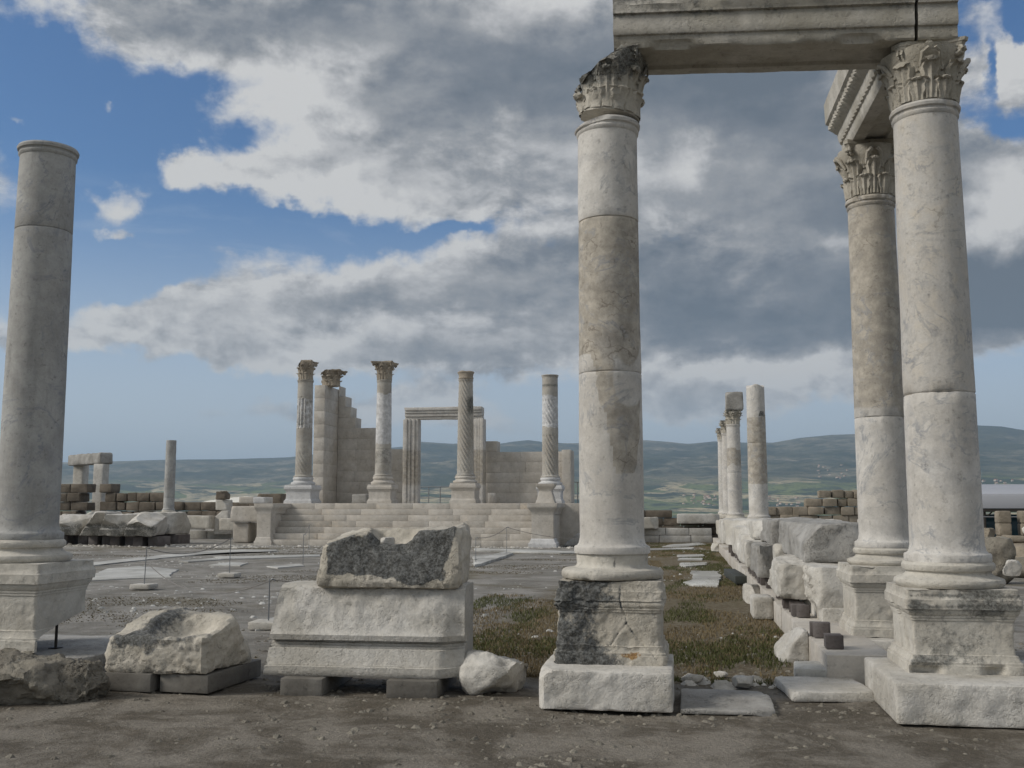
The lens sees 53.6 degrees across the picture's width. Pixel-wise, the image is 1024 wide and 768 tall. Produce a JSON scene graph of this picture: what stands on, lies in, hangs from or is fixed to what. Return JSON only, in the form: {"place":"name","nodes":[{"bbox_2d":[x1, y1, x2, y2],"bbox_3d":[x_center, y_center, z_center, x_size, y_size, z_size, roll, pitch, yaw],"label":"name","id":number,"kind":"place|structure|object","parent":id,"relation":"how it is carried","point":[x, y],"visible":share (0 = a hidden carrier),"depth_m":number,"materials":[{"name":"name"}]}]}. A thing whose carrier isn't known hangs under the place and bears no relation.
{"place":"outdoors","nodes":[
{"label":"outdoors","id":0,"kind":"place"},
{"bbox_2d":[313,385,402,502],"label":"stepped wall","id":1,"kind":"structure","parent":0,"point":[344,444],"depth_m":52.08,"materials":[{"name":"stone"}]},
{"bbox_2d":[321,369,347,386],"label":"anta capital","id":2,"kind":"object","parent":1,"relation":"on","point":[331,377],"visible":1,"depth_m":51.27,"materials":[{"name":"stone"}]},
{"bbox_2d":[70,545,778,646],"bbox_3d":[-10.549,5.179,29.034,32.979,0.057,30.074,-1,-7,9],"label":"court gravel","id":3,"kind":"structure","parent":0,"point":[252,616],"depth_m":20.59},
{"bbox_2d":[0,527,1023,767],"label":"ground","id":4,"kind":"structure","parent":0,"point":[126,735],"depth_m":7.84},
{"bbox_2d":[0,651,74,704],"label":"boulder","id":5,"kind":"object","parent":4,"relation":"on","point":[25,678],"visible":0.81,"depth_m":8.58,"materials":[{"name":"stone"}]},
{"bbox_2d":[35,634,112,671],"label":"plinth block","id":6,"kind":"structure","parent":4,"relation":"on","point":[90,648],"depth_m":10.16,"materials":[{"name":"grey stone"}]},
{"bbox_2d":[0,140,95,652],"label":"marble column","id":7,"kind":"structure","parent":6,"relation":"on","point":[45,579],"depth_m":10.09,"materials":[{"name":"stone"}]},
{"bbox_2d":[55,658,110,703],"bbox_3d":[-3.807,2.603,8.806,0.599,0.386,0.455,-1,-7,7],"label":"boulder","id":8,"kind":"object","parent":4,"relation":"on","point":[81,680],"visible":0.77,"depth_m":8.74,"materials":[{"name":"stone"}]},
{"bbox_2d":[78,535,88,544],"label":"bearer","id":9,"kind":"object","parent":4,"relation":"on","point":[83,540],"visible":0.36,"depth_m":44.90,"materials":[{"name":"grey concrete"}]},
{"bbox_2d":[59,514,92,534],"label":"cornice block","id":10,"kind":"object","parent":9,"relation":"on","point":[72,524],"depth_m":44.45,"materials":[{"name":"stone"}]},
{"bbox_2d":[68,452,112,513],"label":"stone gateway","id":11,"kind":"object","parent":4,"relation":"on","point":[100,462],"visible":0.67,"depth_m":65.44,"materials":[{"name":"stone"}]},
{"bbox_2d":[102,536,109,544],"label":"bearer","id":12,"kind":"object","parent":4,"relation":"on","point":[105,540],"visible":0.2,"depth_m":44.07,"materials":[{"name":"grey concrete"}]},
{"bbox_2d":[80,511,121,535],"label":"cornice block","id":13,"kind":"object","parent":12,"relation":"on","point":[92,527],"depth_m":43.41,"materials":[{"name":"stone"}]},
{"bbox_2d":[125,536,132,545],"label":"bearer","id":14,"kind":"object","parent":4,"relation":"on","point":[128,540],"visible":0.24,"depth_m":43.47,"materials":[{"name":"stone"}]},
{"bbox_2d":[99,513,138,536],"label":"cornice block","id":15,"kind":"object","parent":14,"relation":"on","point":[114,525],"depth_m":42.92,"materials":[{"name":"stone"}]},
{"bbox_2d":[105,672,160,691],"bbox_3d":[-3.352,2.744,9.604,0.482,0.163,1.002,-2,-7,13],"label":"bearer","id":16,"kind":"object","parent":4,"relation":"on","point":[135,682],"visible":0.28,"depth_m":9.12,"materials":[{"name":"grey concrete"}]},
{"bbox_2d":[105,607,251,673],"bbox_3d":[-3.110,2.407,9.567,1.104,0.510,0.968,-2,-7,13],"label":"hollowed block","id":17,"kind":"object","parent":16,"relation":"on","point":[180,640],"depth_m":9.23,"materials":[{"name":"stone"}]},
{"bbox_2d":[92,566,178,580],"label":"paving slab","id":18,"kind":"structure","parent":4,"relation":"on","point":[134,572],"depth_m":25.02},
{"bbox_2d":[133,536,148,545],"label":"bearer","id":19,"kind":"object","parent":4,"relation":"on","point":[140,540],"visible":0.53,"depth_m":42.99,"materials":[{"name":"grey concrete"}]},
{"bbox_2d":[124,512,167,536],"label":"cornice block","id":20,"kind":"object","parent":19,"relation":"on","point":[149,524],"depth_m":42.35,"materials":[{"name":"stone"}]},
{"bbox_2d":[129,547,157,589],"bbox_3d":[-7.447,3.728,20.554,0.423,0.840,0.407,-1,-7,9],"label":"barrier post","id":21,"kind":"object","parent":4,"relation":"on","point":[143,586],"visible":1,"depth_m":20.34,"materials":[{"name":"metal"}]},
{"bbox_2d":[60,484,253,515],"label":"travertine wall","id":22,"kind":"structure","parent":4,"relation":"on","point":[74,498],"depth_m":61.76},
{"bbox_2d":[148,536,170,545],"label":"bearer","id":23,"kind":"object","parent":4,"relation":"on","point":[158,540],"visible":0.88,"depth_m":42.97,"materials":[{"name":"grey concrete"}]},
{"bbox_2d":[170,534,189,543],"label":"bearer","id":24,"kind":"object","parent":4,"relation":"on","point":[179,538],"visible":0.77,"depth_m":45.93,"materials":[{"name":"grey concrete"}]},
{"bbox_2d":[156,512,190,533],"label":"cornice block","id":25,"kind":"object","parent":24,"relation":"on","point":[178,522],"depth_m":45.75,"materials":[{"name":"stone"}]},
{"bbox_2d":[94,549,278,565],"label":"paving slab","id":26,"kind":"structure","parent":4,"relation":"on","point":[108,562],"depth_m":34.24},
{"bbox_2d":[187,515,214,528],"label":"cornice slab","id":27,"kind":"object","parent":4,"relation":"on","point":[201,522],"depth_m":52.44,"materials":[{"name":"stone"}]},
{"bbox_2d":[160,659,260,693],"bbox_3d":[-2.816,2.736,9.535,0.482,0.163,1.002,-2,-7,13],"label":"bearer","id":28,"kind":"object","parent":4,"relation":"on","point":[215,680],"visible":0.79,"depth_m":9.10,"materials":[{"name":"grey concrete"}]},
{"bbox_2d":[189,530,232,538],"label":"kerb","id":29,"kind":"structure","parent":4,"relation":"on","point":[202,534],"depth_m":53.42,"materials":[{"name":"stone"}]},
{"bbox_2d":[214,510,232,533],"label":"loose block","id":30,"kind":"object","parent":29,"relation":"on","point":[224,514],"depth_m":52.86,"materials":[{"name":"stone"}]},
{"bbox_2d":[216,500,232,509],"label":"loose block","id":31,"kind":"object","parent":30,"relation":"on","point":[223,504],"depth_m":52.99,"materials":[{"name":"stone"}]},
{"bbox_2d":[190,522,256,529],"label":"colonnade footing","id":32,"kind":"object","parent":4,"relation":"on","point":[204,529],"visible":0.02,"depth_m":55.99,"materials":[{"name":"grey stone"}]},
{"bbox_2d":[162,440,176,511],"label":"marble column","id":33,"kind":"structure","parent":32,"relation":"on","point":[169,483],"depth_m":57.89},
{"bbox_2d":[257,493,285,502],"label":"loose block","id":34,"kind":"object","parent":32,"relation":"on","point":[278,498],"depth_m":55.89,"materials":[{"name":"brown stone"}]},
{"bbox_2d":[219,518,240,529],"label":"cornice slab","id":35,"kind":"object","parent":4,"relation":"on","point":[225,523],"depth_m":51.43,"materials":[{"name":"stone"}]},
{"bbox_2d":[233,522,256,542],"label":"loose block","id":36,"kind":"object","parent":4,"relation":"on","point":[246,532],"depth_m":47.07,"materials":[{"name":"stone"}]},
{"bbox_2d":[230,506,256,521],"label":"loose block","id":37,"kind":"object","parent":36,"relation":"on","point":[243,513],"depth_m":46.92,"materials":[{"name":"stone"}]},
{"bbox_2d":[248,578,274,629],"bbox_3d":[-3.335,3.001,13.892,0.427,0.680,0.413,-1,-7,9],"label":"barrier post","id":38,"kind":"object","parent":4,"relation":"on","point":[263,624],"visible":0.66,"depth_m":13.68,"materials":[{"name":"stone"}]},
{"bbox_2d":[214,554,319,558],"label":"paving slab","id":39,"kind":"structure","parent":4,"relation":"on","point":[264,556],"depth_m":33.55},
{"bbox_2d":[254,503,290,544],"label":"stair pedestal","id":40,"kind":"object","parent":4,"relation":"on","point":[269,517],"visible":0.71,"depth_m":44.29,"materials":[{"name":"stone"}]},
{"bbox_2d":[280,676,351,695],"bbox_3d":[-1.813,2.752,9.466,0.386,0.155,0.952,-1,-7,7],"label":"bearer","id":41,"kind":"object","parent":4,"relation":"on","point":[306,685],"visible":0.65,"depth_m":9.01,"materials":[{"name":"grey concrete"}]},
{"bbox_2d":[61,544,576,657],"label":"weeds","id":42,"kind":"object","parent":4,"relation":"on","point":[541,567],"visible":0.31,"depth_m":23.01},
{"bbox_2d":[64,543,775,689],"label":"stone chips","id":43,"kind":"object","parent":4,"relation":"on","point":[722,684],"visible":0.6,"depth_m":9.76,"materials":[{"name":"stone"}]},
{"bbox_2d":[386,677,456,697],"bbox_3d":[-0.819,2.737,9.351,0.458,0.155,0.952,-1,-7,7],"label":"bearer","id":44,"kind":"object","parent":4,"relation":"on","point":[412,688],"visible":0.56,"depth_m":8.89,"materials":[{"name":"grey concrete"}]},
{"bbox_2d":[263,581,473,678],"bbox_3d":[-1.310,2.258,9.403,1.825,0.814,0.624,-1,-7,8],"label":"cornice block","id":45,"kind":"object","parent":44,"relation":"on","point":[417,633],"depth_m":9.20,"materials":[{"name":"stone"}]},
{"bbox_2d":[316,523,471,588],"bbox_3d":[-1.100,1.613,9.586,1.376,0.591,0.695,-1,-7,8],"label":"lichen block","id":46,"kind":"object","parent":45,"relation":"on","point":[430,557],"depth_m":9.32,"materials":[{"name":"stone"}]},
{"bbox_2d":[268,503,579,546],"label":"temple podium","id":47,"kind":"object","parent":4,"relation":"on","point":[328,521],"visible":0.63,"depth_m":44.47,"materials":[{"name":"stone"}]},
{"bbox_2d":[284,360,321,502],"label":"temple column","id":48,"kind":"structure","parent":47,"relation":"on","point":[302,488],"depth_m":47.67,"materials":[{"name":"white stone"}]},
{"bbox_2d":[367,361,398,502],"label":"temple column","id":49,"kind":"structure","parent":47,"relation":"on","point":[382,488],"depth_m":47.04,"materials":[{"name":"stone"}]},
{"bbox_2d":[402,406,485,502],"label":"door frame","id":50,"kind":"object","parent":47,"relation":"on","point":[414,416],"visible":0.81,"depth_m":50.77,"materials":[{"name":"stone"}]},
{"bbox_2d":[449,370,480,502],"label":"temple column","id":51,"kind":"structure","parent":47,"relation":"on","point":[465,486],"depth_m":46.35,"materials":[{"name":"stone"}]},
{"bbox_2d":[536,374,564,502],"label":"temple column","id":52,"kind":"structure","parent":47,"relation":"on","point":[550,469],"depth_m":45.77,"materials":[{"name":"white stone"}]},
{"bbox_2d":[458,650,527,695],"bbox_3d":[-0.188,2.622,9.233,0.582,0.396,0.649,-2,-7,18],"label":"boulder","id":53,"kind":"object","parent":4,"relation":"on","point":[481,672],"visible":0.96,"depth_m":9.00,"materials":[{"name":"stone"}]},
{"bbox_2d":[473,551,512,566],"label":"paving slab","id":54,"kind":"structure","parent":4,"relation":"on","point":[490,559],"depth_m":31.51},
{"bbox_2d":[474,548,574,553],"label":"paving slab","id":55,"kind":"structure","parent":4,"relation":"on","point":[523,551],"depth_m":37.45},
{"bbox_2d":[527,503,564,547],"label":"stair pedestal","id":56,"kind":"object","parent":4,"relation":"on","point":[545,519],"visible":0.94,"depth_m":41.84,"materials":[{"name":"white stone"}]},
{"bbox_2d":[535,484,556,502],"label":"pedestal","id":57,"kind":"object","parent":56,"relation":"on","point":[545,494],"visible":0.9,"depth_m":43.28,"materials":[{"name":"stone"}]},
{"bbox_2d":[539,654,673,712],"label":"plinth block","id":58,"kind":"structure","parent":4,"relation":"on","point":[609,688],"depth_m":8.26,"materials":[{"name":"stone"}]},
{"bbox_2d":[553,43,668,665],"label":"marble column","id":59,"kind":"structure","parent":58,"relation":"on","point":[610,598],"depth_m":9.09,"materials":[{"name":"stone"}]},
{"bbox_2d":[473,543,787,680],"bbox_3d":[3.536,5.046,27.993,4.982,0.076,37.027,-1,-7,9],"label":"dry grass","id":60,"kind":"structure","parent":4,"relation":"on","point":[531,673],"depth_m":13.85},
{"bbox_2d":[473,542,803,684],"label":"grass","id":61,"kind":"structure","parent":4,"relation":"on","point":[763,648],"depth_m":12.59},
{"bbox_2d":[683,571,721,586],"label":"paving slab","id":62,"kind":"structure","parent":4,"relation":"on","point":[705,576],"depth_m":22.89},
{"bbox_2d":[715,428,722,516],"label":"marble column","id":63,"kind":"structure","parent":4,"relation":"on","point":[719,441],"depth_m":54.64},
{"bbox_2d":[680,688,775,716],"bbox_3d":[1.808,2.682,8.560,0.770,0.052,0.953,-1,-7,9],"label":"stone slab","id":64,"kind":"object","parent":4,"relation":"on","point":[722,702],"depth_m":8.41,"materials":[{"name":"grey stone"}]},
{"bbox_2d":[724,569,746,585],"bbox_3d":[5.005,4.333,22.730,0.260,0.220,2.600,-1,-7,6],"label":"floodlight box","id":65,"kind":"object","parent":4,"relation":"on","point":[735,576],"visible":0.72,"depth_m":21.97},
{"bbox_2d":[732,675,753,687],"bbox_3d":[2.169,2.770,9.454,0.222,0.099,0.234,1,-7,-11],"label":"stone","id":66,"kind":"object","parent":4,"relation":"on","point":[744,681],"visible":1,"depth_m":9.38,"materials":[{"name":"stone"}]},
{"bbox_2d":[742,583,759,603],"bbox_3d":[4.221,3.672,17.801,0.327,0.328,0.688,-1,-7,9],"label":"broken stone","id":67,"kind":"object","parent":4,"relation":"on","point":[748,589],"visible":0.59,"depth_m":17.67,"materials":[{"name":"stone"}]},
{"bbox_2d":[750,594,773,619],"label":"squared block","id":68,"kind":"object","parent":4,"relation":"on","point":[761,606],"depth_m":14.96,"materials":[{"name":"stone"}]},
{"bbox_2d":[774,627,808,662],"bbox_3d":[3.052,2.839,11.070,0.350,0.364,0.494,-1,-7,9],"label":"wedge stone","id":69,"kind":"object","parent":4,"relation":"on","point":[792,645],"visible":0.92,"depth_m":10.85,"materials":[{"name":"stone"}]},
{"bbox_2d":[713,538,886,684],"bbox_3d":[6.806,4.771,27.148,1.772,0.537,36.452,-1,-7,9],"label":"colonnade footing","id":70,"kind":"object","parent":4,"relation":"on","point":[847,661],"visible":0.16,"depth_m":10.54,"materials":[{"name":"stone"}]},
{"bbox_2d":[731,525,746,555],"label":"loose block","id":71,"kind":"object","parent":70,"relation":"on","point":[738,530],"depth_m":25.24,"materials":[{"name":"stone"}]},
{"bbox_2d":[737,534,759,560],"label":"loose block","id":72,"kind":"object","parent":70,"relation":"on","point":[742,537],"depth_m":22.23,"materials":[{"name":"stone"}]},
{"bbox_2d":[745,518,771,538],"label":"loose block","id":73,"kind":"object","parent":72,"relation":"on","point":[754,527],"depth_m":21.13,"materials":[{"name":"stone"}]},
{"bbox_2d":[767,554,808,599],"bbox_3d":[3.949,2.717,14.617,0.506,0.508,3.041,-1,-7,9],"label":"loose block","id":74,"kind":"object","parent":70,"relation":"on","point":[786,580],"depth_m":13.20,"materials":[{"name":"stone"}]},
{"bbox_2d":[796,604,809,617],"bbox_3d":[3.630,2.828,12.624,0.158,0.150,0.099,-2,-7,20],"label":"support brick","id":75,"kind":"object","parent":70,"relation":"on","point":[803,610],"visible":1,"depth_m":12.58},
{"bbox_2d":[813,622,828,637],"bbox_3d":[3.255,2.591,10.673,0.162,0.151,0.078,-3,-7,20],"label":"support brick","id":76,"kind":"object","parent":70,"relation":"on","point":[820,629],"visible":0.8,"depth_m":10.64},
{"bbox_2d":[802,562,843,620],"bbox_3d":[4.198,2.653,13.063,0.919,0.673,1.774,-1,-7,9],"label":"carved block","id":77,"kind":"object","parent":70,"relation":"on","point":[823,585],"depth_m":12.33,"materials":[{"name":"stone"}]},
{"bbox_2d":[778,520,858,562],"bbox_3d":[4.655,2.309,15.092,1.042,0.543,3.588,-1,-7,9],"label":"loose block","id":78,"kind":"object","parent":77,"relation":"on","point":[820,541],"depth_m":13.42,"materials":[{"name":"grey stone"}]},
{"bbox_2d":[824,634,843,648],"bbox_3d":[3.127,2.501,9.838,0.167,0.128,0.089,-1,-7,8],"label":"support brick","id":79,"kind":"object","parent":70,"relation":"on","point":[834,641],"visible":1,"depth_m":9.80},
{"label":"loose block","id":80,"kind":"object","parent":70,"relation":"on","visible":0},
{"bbox_2d":[746,384,770,518],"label":"marble column","id":81,"kind":"structure","parent":80,"relation":"on","point":[757,463],"depth_m":30.16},
{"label":"loose block","id":82,"kind":"object","parent":70,"relation":"on","visible":0},
{"bbox_2d":[741,539,766,567],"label":"loose block","id":83,"kind":"object","parent":82,"relation":"on","point":[746,553],"depth_m":19.33,"materials":[{"name":"stone"}]},
{"bbox_2d":[760,517,824,544],"bbox_3d":[5.178,2.691,18.661,1.089,0.482,2.944,-1,-7,9],"label":"loose block","id":84,"kind":"object","parent":82,"relation":"on","point":[769,533],"depth_m":17.80,"materials":[{"name":"grey stone"}]},
{"bbox_2d":[793,661,826,676],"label":"stone slab","id":85,"kind":"structure","parent":4,"relation":"on","point":[811,668],"depth_m":9.53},
{"bbox_2d":[776,676,874,701],"bbox_3d":[2.784,2.721,9.050,0.730,0.092,0.812,0,-7,4],"label":"stone slab","id":86,"kind":"object","parent":4,"relation":"on","point":[807,689],"depth_m":8.80,"materials":[{"name":"stone"}]},
{"bbox_2d":[867,637,893,650],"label":"plinth block","id":87,"kind":"structure","parent":4,"relation":"on","point":[884,643],"depth_m":10.62,"materials":[{"name":"stone"}]},
{"bbox_2d":[833,138,908,637],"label":"marble column","id":88,"kind":"structure","parent":87,"relation":"on","point":[872,567],"depth_m":11.39,"materials":[{"name":"stone"}]},
{"bbox_2d":[824,69,892,148],"bbox_3d":[4.021,-3.190,10.968,0.875,0.773,2.668,-1,-7,9],"label":"architrave","id":89,"kind":"object","parent":88,"relation":"on","point":[856,107],"visible":0.38,"depth_m":11.16,"materials":[{"name":"stone"}]},
{"bbox_2d":[864,657,1023,728],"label":"plinth block","id":90,"kind":"structure","parent":4,"relation":"on","point":[902,696],"depth_m":7.70,"materials":[{"name":"stone"}]},
{"bbox_2d":[875,36,1023,675],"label":"marble column","id":91,"kind":"structure","parent":90,"relation":"on","point":[955,604],"depth_m":8.64,"materials":[{"name":"stone"}]},
{"bbox_2d":[613,0,914,74],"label":"architrave","id":92,"kind":"object","parent":91,"relation":"on","point":[673,37],"visible":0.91,"depth_m":9.24,"materials":[{"name":"stone"}]},
{"bbox_2d":[914,0,958,40],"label":"architrave","id":93,"kind":"object","parent":91,"relation":"on","point":[936,20],"visible":0.49,"depth_m":8.90,"materials":[{"name":"stone"}]},
{"bbox_2d":[992,565,1014,583],"bbox_3d":[10.660,4.139,22.076,0.563,0.437,0.426,1,-7,-7],"label":"boulder","id":94,"kind":"object","parent":4,"relation":"on","point":[997,571],"visible":0.38,"depth_m":21.90,"materials":[{"name":"stone"}]},
{"bbox_2d":[984,536,1015,565],"bbox_3d":[10.634,3.684,22.226,0.702,0.686,0.685,-1,-7,9],"label":"boulder","id":95,"kind":"object","parent":94,"relation":"on","point":[1001,550],"visible":0.62,"depth_m":21.95,"materials":[{"name":"stone"}]},
{"bbox_2d":[1002,560,1021,576],"bbox_3d":[9.890,3.643,20.035,0.354,0.327,0.349,-4,-8,29],"label":"boulder","id":96,"kind":"object","parent":4,"relation":"on","point":[1012,568],"visible":1,"depth_m":19.93,"materials":[{"name":"stone"}]},
{"bbox_2d":[1001,535,1023,544],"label":"rubble wall","id":97,"kind":"structure","parent":4,"relation":"on","point":[1016,539],"depth_m":26.43,"materials":[{"name":"beige stone"}]},
{"bbox_2d":[994,511,1011,536],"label":"stone pillar","id":98,"kind":"structure","parent":97,"relation":"on","point":[1003,525],"depth_m":27.25,"materials":[{"name":"beige stone"}]},
{"bbox_2d":[0,0,1023,461],"label":"sky","id":99,"kind":"structure","parent":0,"point":[263,188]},
{"bbox_2d":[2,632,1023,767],"bbox_3d":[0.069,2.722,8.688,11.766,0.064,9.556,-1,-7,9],"label":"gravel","id":100,"kind":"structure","parent":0,"point":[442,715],"depth_m":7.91,"materials":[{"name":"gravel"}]},
{"bbox_2d":[486,441,573,502],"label":"cella wall","id":101,"kind":"structure","parent":0,"point":[513,477],"depth_m":50.75,"materials":[{"name":"stone"}]},
{"bbox_2d":[61,425,1023,526],"bbox_3d":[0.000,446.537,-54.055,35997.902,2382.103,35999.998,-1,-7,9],"label":"hills","id":102,"kind":"structure","parent":0,"point":[673,472],"depth_m":6814.56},
{"bbox_2d":[644,510,722,541],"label":"end wall","id":103,"kind":"structure","parent":0,"point":[670,529],"depth_m":47.95,"materials":[{"name":"stone"}]},
{"bbox_2d":[644,517,658,528],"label":"loose block","id":104,"kind":"object","parent":103,"relation":"on","point":[650,522],"depth_m":47.67,"materials":[{"name":"stone"}]},
{"bbox_2d":[677,513,719,523],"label":"loose block","id":105,"kind":"object","parent":103,"relation":"on","point":[710,518],"depth_m":47.99,"materials":[{"name":"stone"}]},
{"bbox_2d":[718,420,727,518],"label":"marble column","id":106,"kind":"structure","parent":103,"relation":"on","point":[722,424],"depth_m":49.13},
{"bbox_2d":[723,410,745,517],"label":"marble column","id":107,"kind":"structure","parent":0,"point":[734,481],"depth_m":43.68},
{"bbox_2d":[725,392,743,410],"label":"loose block","id":108,"kind":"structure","parent":107,"relation":"on","point":[733,400],"depth_m":43.84,"materials":[{"name":"grey stone"}]},
{"bbox_2d":[768,490,857,521],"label":"travertine wall","id":109,"kind":"structure","parent":0,"point":[812,508],"depth_m":51.04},
{"bbox_2d":[981,484,1023,536],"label":"shelter roof","id":110,"kind":"structure","parent":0,"point":[1003,497],"depth_m":29.16,"materials":[{"name":"metal"}]},
{"bbox_3d":[4.525,3.480,18.216,0.216,0.199,0.088,0,-7,0],"label":"support brick","id":111,"kind":"object","parent":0,"visible":0},
{"bbox_2d":[750,542,772,577],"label":"loose block","id":112,"kind":"object","parent":111,"relation":"on","point":[761,557],"depth_m":16.97,"materials":[{"name":"grey stone"}]},
{"bbox_3d":[6.192,4.616,28.112,0.233,0.322,0.095,0,-7,1],"label":"support brick","id":113,"kind":"object","parent":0,"visible":0},
{"bbox_2d":[722,518,756,544],"bbox_3d":[6.570,4.136,28.527,1.252,0.706,2.480,-1,-7,9],"label":"loose block","id":114,"kind":"object","parent":113,"relation":"on","point":[728,524],"depth_m":27.99,"materials":[{"name":"stone"}]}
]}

